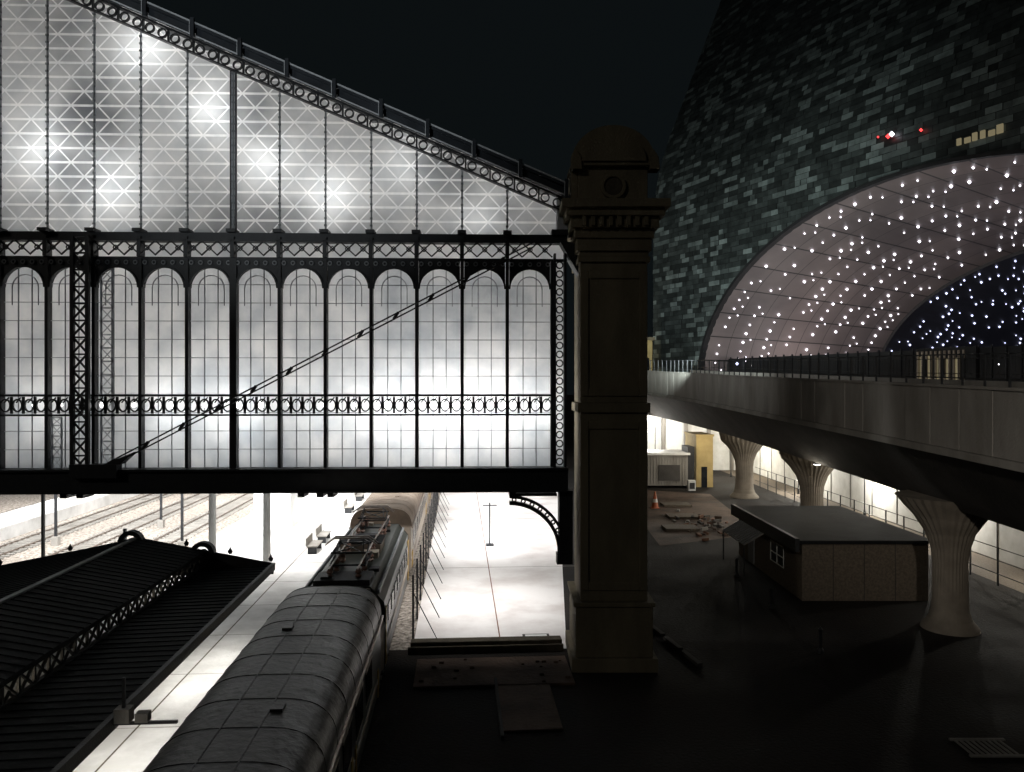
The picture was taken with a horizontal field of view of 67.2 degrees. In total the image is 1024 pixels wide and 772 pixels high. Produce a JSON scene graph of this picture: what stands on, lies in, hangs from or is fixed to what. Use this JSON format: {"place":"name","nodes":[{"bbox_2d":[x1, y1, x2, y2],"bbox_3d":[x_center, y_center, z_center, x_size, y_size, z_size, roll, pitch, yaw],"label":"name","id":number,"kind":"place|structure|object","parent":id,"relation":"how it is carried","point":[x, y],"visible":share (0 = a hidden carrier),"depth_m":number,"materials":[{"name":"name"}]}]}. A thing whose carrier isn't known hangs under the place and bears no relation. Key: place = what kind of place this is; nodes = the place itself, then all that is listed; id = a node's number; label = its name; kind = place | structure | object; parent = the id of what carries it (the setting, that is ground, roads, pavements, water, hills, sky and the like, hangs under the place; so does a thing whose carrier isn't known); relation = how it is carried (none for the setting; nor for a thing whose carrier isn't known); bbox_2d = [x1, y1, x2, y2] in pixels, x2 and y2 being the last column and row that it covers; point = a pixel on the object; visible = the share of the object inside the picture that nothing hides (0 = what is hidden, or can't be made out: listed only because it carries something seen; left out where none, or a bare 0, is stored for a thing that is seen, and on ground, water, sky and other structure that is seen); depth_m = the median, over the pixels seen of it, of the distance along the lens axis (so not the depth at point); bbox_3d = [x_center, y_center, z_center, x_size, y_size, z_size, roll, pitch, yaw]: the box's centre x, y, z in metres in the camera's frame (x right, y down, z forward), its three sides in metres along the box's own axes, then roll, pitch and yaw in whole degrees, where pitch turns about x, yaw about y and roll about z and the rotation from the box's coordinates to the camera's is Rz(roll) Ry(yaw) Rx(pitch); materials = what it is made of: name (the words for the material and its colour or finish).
{"place":"outdoors","nodes":[
{"label":"outdoors","id":0,"kind":"place"},
{"bbox_2d":[41,494,185,556],"bbox_3d":[-23.925,6.875,46.873,8.830,7.000,19.269,0,0,-28],"label":"catenary mast","id":1,"kind":"object","parent":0,"point":[55,540],"visible":0.26,"depth_m":48.75,"materials":[{"name":"metal"}]},
{"bbox_2d":[143,585,383,771],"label":"passenger coach","id":2,"kind":"object","parent":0,"point":[295,687],"visible":1,"depth_m":16.30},
{"bbox_2d":[147,0,720,394],"label":"sky","id":3,"kind":"structure","parent":0,"point":[526,80],"materials":[{"name":"black"}]},
{"bbox_2d":[415,492,565,647],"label":"pavement","id":4,"kind":"structure","parent":0,"point":[509,583],"depth_m":42.80,"materials":[{"name":"concrete"}]},
{"bbox_2d":[412,493,448,638],"bbox_3d":[-4.835,9.029,50.519,1.046,2.708,38.540,0,0,-4],"label":"wire fence","id":5,"kind":"object","parent":4,"relation":"on","point":[428,532],"visible":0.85,"depth_m":40.36,"materials":[{"name":"metal"}]},
{"bbox_2d":[483,503,496,545],"bbox_3d":[-1.440,8.975,50.067,0.900,2.800,0.500,0,0,-4],"label":"sign post","id":6,"kind":"object","parent":4,"relation":"on","point":[489,543],"visible":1,"depth_m":50.02,"materials":[{"name":"metal"}]},
{"bbox_2d":[684,432,713,486],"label":"rendered building","id":7,"kind":"structure","parent":0,"point":[701,443],"depth_m":79.00,"materials":[{"name":"yellow paint"}]},
{"bbox_2d":[389,395,1023,771],"bbox_3d":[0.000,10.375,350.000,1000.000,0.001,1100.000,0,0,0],"label":"ground","id":8,"kind":"structure","parent":0,"point":[885,686],"depth_m":26.01,"materials":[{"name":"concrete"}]},
{"bbox_2d":[0,496,59,513],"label":"railway track","id":9,"kind":"structure","parent":8,"relation":"on","point":[27,505],"depth_m":66.08,"materials":[{"name":"metal"}]},
{"bbox_2d":[0,494,139,541],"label":"platform","id":10,"kind":"structure","parent":8,"relation":"on","point":[19,521],"depth_m":59.14,"materials":[{"name":"white concrete"}]},
{"bbox_2d":[0,494,172,559],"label":"railway track","id":11,"kind":"structure","parent":8,"relation":"on","point":[26,542],"depth_m":57.47,"materials":[{"name":"metal"}]},
{"bbox_2d":[37,494,220,557],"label":"railway track","id":12,"kind":"structure","parent":8,"relation":"on","point":[114,533],"depth_m":57.19,"materials":[{"name":"metal"}]},
{"bbox_2d":[0,493,370,771],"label":"platform","id":13,"kind":"structure","parent":8,"relation":"on","point":[58,717],"depth_m":21.81,"materials":[{"name":"white concrete"}]},
{"bbox_2d":[113,677,177,725],"bbox_3d":[-7.420,6.350,15.559,1.300,0.950,0.250,0,0,-4],"label":"luggage trolley","id":14,"kind":"object","parent":13,"relation":"attached to","point":[123,713],"visible":1,"depth_m":15.50,"materials":[{"name":"metal"}]},
{"bbox_2d":[208,493,335,562],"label":"iron column","id":15,"kind":"structure","parent":13,"relation":"on","point":[264,529],"depth_m":39.11,"materials":[{"name":"grey metal"}]},
{"bbox_2d":[254,493,302,528],"bbox_3d":[-16.058,8.150,53.536,2.800,2.650,5.400,0,0,-4],"label":"kiosk","id":16,"kind":"object","parent":13,"relation":"on","point":[286,510],"visible":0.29,"depth_m":51.09,"materials":[{"name":"white paint"}]},
{"bbox_2d":[305,493,364,553],"bbox_3d":[-12.020,9.025,54.211,0.650,0.900,21.800,0,0,-4],"label":"platform bench","id":17,"kind":"object","parent":13,"relation":"on","point":[312,545],"visible":0.95,"depth_m":46.45,"materials":[{"name":"concrete"}]},
{"bbox_2d":[150,494,253,544],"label":"railway track","id":18,"kind":"structure","parent":8,"relation":"on","point":[196,525],"depth_m":58.89,"materials":[{"name":"metal"}]},
{"bbox_2d":[0,493,439,771],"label":"track bed","id":19,"kind":"object","parent":8,"relation":"on","point":[376,756],"depth_m":42.38,"materials":[{"name":"beige gravel"}]},
{"bbox_2d":[380,571,409,679],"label":"railway track","id":20,"kind":"structure","parent":8,"relation":"on","point":[382,671],"depth_m":29.22,"materials":[{"name":"metal"}]},
{"bbox_2d":[305,505,408,670],"bbox_3d":[-6.159,7.910,31.706,3.060,4.630,13.900,0,0,-4],"label":"electric locomotive","id":21,"kind":"object","parent":20,"relation":"on","point":[371,556],"visible":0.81,"depth_m":29.47,"materials":[{"name":"metal"}]},
{"bbox_2d":[349,493,428,570],"bbox_3d":[-7.461,8.195,50.912,3.240,4.040,23.400,0,0,-4],"label":"passenger coach","id":22,"kind":"object","parent":20,"relation":"on","point":[409,513],"visible":0.39,"depth_m":41.20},
{"bbox_2d":[408,635,563,654],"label":"wall","id":23,"kind":"structure","parent":8,"relation":"on","point":[467,645],"depth_m":29.99,"materials":[{"name":"concrete"}]},
{"bbox_2d":[413,656,574,740],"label":"paving","id":24,"kind":"structure","parent":8,"relation":"on","point":[525,701],"depth_m":26.80,"materials":[{"name":"grey concrete"}]},
{"bbox_2d":[559,125,670,672],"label":"stone pillar","id":25,"kind":"structure","parent":8,"relation":"on","point":[611,213],"depth_m":28.20,"materials":[{"name":"brown stone"}]},
{"bbox_2d":[0,0,577,564],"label":"train shed","id":26,"kind":"structure","parent":25,"relation":"attached to","point":[228,264],"depth_m":29.11,"materials":[{"name":"glass"}]},
{"bbox_2d":[653,418,657,449],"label":"street lamp","id":27,"kind":"object","parent":8,"relation":"on","point":[655,432],"visible":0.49,"depth_m":91.47,"materials":[{"name":"metal"}]},
{"bbox_2d":[647,445,693,487],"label":"portable cabin","id":28,"kind":"object","parent":8,"relation":"on","point":[670,467],"visible":0.79,"depth_m":78.00,"materials":[{"name":"metal"}]},
{"bbox_2d":[653,624,701,666],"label":"kerb","id":29,"kind":"structure","parent":8,"relation":"on","point":[685,653],"depth_m":30.35,"materials":[{"name":"concrete"}]},
{"bbox_2d":[647,509,727,540],"bbox_3d":[14.068,10.146,57.974,5.535,0.546,11.909,0,0,-13],"label":"rubble pile","id":30,"kind":"object","parent":8,"relation":"on","point":[715,523],"visible":0.89,"depth_m":56.50,"materials":[{"name":"stone"}]},
{"bbox_2d":[647,415,735,469],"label":"boundary wall","id":31,"kind":"structure","parent":8,"relation":"on","point":[670,434],"depth_m":95.00,"materials":[{"name":"white paint"}]},
{"bbox_2d":[687,480,695,490],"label":"utility box","id":32,"kind":"object","parent":8,"relation":"on","point":[691,485],"visible":1,"depth_m":75.50,"materials":[{"name":"white paint"}]},
{"bbox_2d":[647,490,738,545],"bbox_3d":[14.360,10.365,63.861,8.624,0.001,28.014,0,0,2],"label":"dirt patch","id":33,"kind":"object","parent":8,"relation":"on","point":[707,504],"visible":0.6,"depth_m":61.70,"materials":[{"name":"soil"}]},
{"bbox_2d":[650,492,659,508],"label":"traffic cone","id":34,"kind":"object","parent":33,"relation":"on","point":[654,503],"visible":1,"depth_m":65.33,"materials":[{"name":"orange plastic"}]},
{"bbox_2d":[660,502,699,530],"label":"concrete slab","id":35,"kind":"structure","parent":33,"relation":"on","point":[678,527],"depth_m":60.00,"materials":[{"name":"grey concrete"}]},
{"bbox_2d":[722,504,928,600],"bbox_3d":[16.444,8.850,42.440,7.712,3.050,10.920,0,0,0],"label":"service hut","id":36,"kind":"object","parent":8,"relation":"on","point":[821,553],"visible":0.98,"depth_m":37.20,"materials":[{"name":"concrete"}]},
{"bbox_2d":[647,352,1023,636],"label":"elevated walkway","id":37,"kind":"structure","parent":8,"relation":"on","point":[945,457],"depth_m":32.97,"materials":[{"name":"concrete"}]},
{"bbox_2d":[654,0,1023,371],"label":"wall shell","id":38,"kind":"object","parent":8,"relation":"on","point":[756,257],"depth_m":85.48},
{"bbox_2d":[653,0,1023,372],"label":"tiles","id":39,"kind":"object","parent":38,"relation":"attached to","point":[900,11],"visible":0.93,"depth_m":86.30,"materials":[{"name":"grey tile"}]},
{"bbox_2d":[727,123,1023,381],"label":"entrance front","id":40,"kind":"object","parent":38,"relation":"attached to","point":[951,365],"visible":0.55,"depth_m":74.05,"materials":[{"name":"metal"}]},
{"bbox_2d":[647,337,654,370],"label":"gate house","id":41,"kind":"structure","parent":40,"relation":"on","point":[649,347],"depth_m":100.00,"materials":[{"name":"stone"}]},
{"bbox_2d":[705,155,1023,370],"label":"arch soffit","id":42,"kind":"structure","parent":40,"relation":"attached to","point":[983,191],"depth_m":92.41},
{"bbox_2d":[715,161,1023,370],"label":"led lights","id":43,"kind":"object","parent":42,"relation":"attached to","point":[919,241],"visible":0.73,"depth_m":96.82},
{"bbox_2d":[882,250,1023,351],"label":"vault","id":44,"kind":"object","parent":40,"relation":"on","point":[987,292],"visible":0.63,"depth_m":106.24,"materials":[{"name":"blue paint"}]},
{"bbox_2d":[753,446,1023,568],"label":"retaining wall","id":45,"kind":"structure","parent":8,"relation":"on","point":[992,533],"depth_m":60.99,"materials":[{"name":"white paint"}]},
{"bbox_2d":[755,467,1023,585],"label":"wire fence","id":46,"kind":"object","parent":8,"relation":"on","point":[924,534],"visible":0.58,"depth_m":49.62,"materials":[{"name":"metal"}]},
{"bbox_2d":[949,738,1023,757],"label":"drain grate","id":47,"kind":"object","parent":8,"relation":"on","point":[993,754],"visible":1,"depth_m":22.00,"materials":[{"name":"metal"}]},
{"bbox_2d":[734,558,823,653],"bbox_3d":[12.120,9.875,36.000,0.320,1.000,12.309,0,0,1],"label":"bollard","id":48,"kind":"object","parent":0,"point":[820,650],"visible":1,"depth_m":35.88,"materials":[{"name":"metal"}]},
{"bbox_2d":[721,470,1023,592],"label":"road","id":49,"kind":"structure","parent":0,"point":[1009,571],"depth_m":45.53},
{"bbox_2d":[863,479,865,514],"bbox_3d":[27.900,8.275,61.000,0.500,4.200,0.240,0,0,0],"label":"street lamp","id":50,"kind":"object","parent":49,"relation":"on","point":[864,499],"visible":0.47,"depth_m":60.96,"materials":[{"name":"metal"}]}
]}

